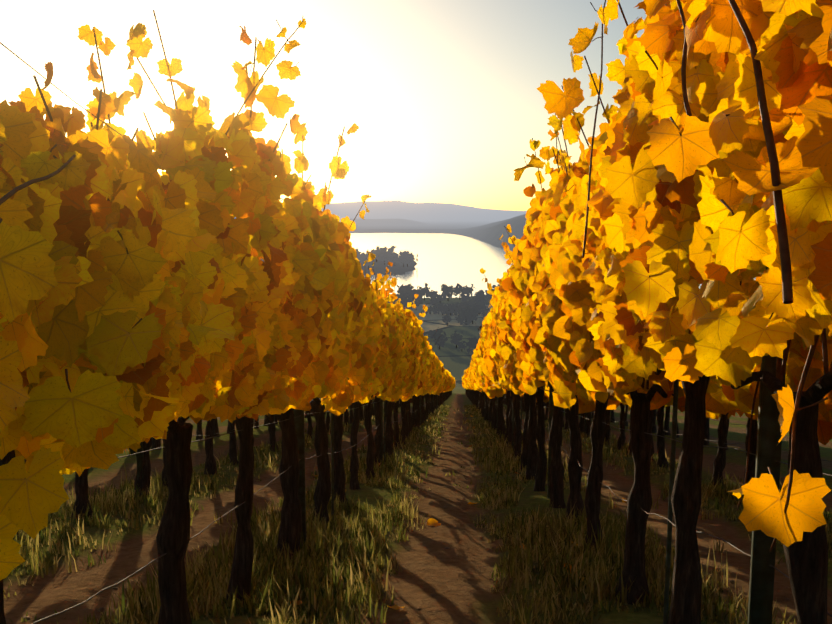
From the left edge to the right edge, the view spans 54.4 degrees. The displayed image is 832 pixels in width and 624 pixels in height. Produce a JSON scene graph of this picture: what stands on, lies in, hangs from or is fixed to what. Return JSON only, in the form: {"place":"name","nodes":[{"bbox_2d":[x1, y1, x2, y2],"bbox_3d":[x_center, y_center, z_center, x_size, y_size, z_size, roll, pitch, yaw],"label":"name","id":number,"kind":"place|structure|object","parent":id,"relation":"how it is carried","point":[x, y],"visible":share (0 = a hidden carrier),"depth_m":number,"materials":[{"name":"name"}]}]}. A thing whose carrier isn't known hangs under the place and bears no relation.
{"place":"outdoors","nodes":[
{"label":"outdoors","id":0,"kind":"place"},
{"bbox_2d":[0,0,646,210],"label":"sky","id":1,"kind":"structure","parent":0,"point":[444,100],"materials":[{"name":"white"}]},
{"bbox_2d":[3,201,831,623],"bbox_3d":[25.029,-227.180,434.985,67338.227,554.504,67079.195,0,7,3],"label":"terrain","id":2,"kind":"structure","parent":0,"point":[427,561],"depth_m":7.12,"materials":[{"name":"brown soil"}]},
{"bbox_2d":[0,377,424,539],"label":"vine","id":3,"kind":"object","parent":2,"relation":"on","point":[81,489],"depth_m":9.98,"materials":[{"name":"brown wood"}]},
{"bbox_2d":[133,399,383,453],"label":"vine","id":4,"kind":"object","parent":2,"relation":"on","point":[156,443],"depth_m":16.97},
{"bbox_2d":[0,18,626,623],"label":"vine","id":5,"kind":"object","parent":2,"relation":"on","point":[230,326],"depth_m":2.27,"materials":[{"name":"yellow plant"}]},
{"bbox_2d":[33,10,447,378],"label":"vine shoots","id":6,"kind":"object","parent":5,"relation":"attached to","point":[48,111],"visible":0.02,"depth_m":3.38,"materials":[{"name":"plant"}]},
{"bbox_2d":[261,246,499,352],"bbox_3d":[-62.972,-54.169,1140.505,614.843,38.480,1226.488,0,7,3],"label":"valley trees","id":7,"kind":"object","parent":2,"relation":"on","point":[469,311],"materials":[{"name":"green plant"}]},
{"bbox_2d":[22,419,789,620],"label":"fallen leaves","id":8,"kind":"object","parent":2,"relation":"on","point":[102,608],"visible":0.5,"depth_m":4.94,"materials":[{"name":"yellow plant"}]},
{"bbox_2d":[3,404,831,623],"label":"grass tufts","id":9,"kind":"object","parent":2,"relation":"on","point":[600,580],"visible":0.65,"depth_m":5.29,"materials":[{"name":"green plant"}]},
{"bbox_2d":[129,266,785,623],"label":"trellis posts","id":10,"kind":"object","parent":2,"relation":"on","point":[762,571],"visible":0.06,"depth_m":2.45,"materials":[{"name":"brown wood"}]},
{"bbox_2d":[0,42,831,623],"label":"trellis wires","id":11,"kind":"object","parent":10,"relation":"attached to","point":[364,438],"visible":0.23,"depth_m":2.89,"materials":[{"name":"grey metal"}]},
{"bbox_2d":[520,396,746,455],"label":"vine","id":12,"kind":"object","parent":2,"relation":"on","point":[666,424],"depth_m":19.21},
{"bbox_2d":[462,0,831,623],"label":"vine","id":13,"kind":"object","parent":2,"relation":"on","point":[604,316],"depth_m":2.01,"materials":[{"name":"yellow plant"}]},
{"bbox_2d":[0,0,831,551],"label":"vine canes","id":14,"kind":"object","parent":13,"relation":"attached to","point":[782,232],"visible":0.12,"depth_m":1.35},
{"bbox_2d":[502,269,831,500],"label":"vine","id":15,"kind":"object","parent":2,"relation":"on","point":[728,399],"depth_m":8.96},
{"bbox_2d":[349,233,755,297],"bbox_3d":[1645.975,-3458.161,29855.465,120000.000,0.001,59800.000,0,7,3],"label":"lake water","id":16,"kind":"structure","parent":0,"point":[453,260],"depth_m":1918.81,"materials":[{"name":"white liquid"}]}
]}

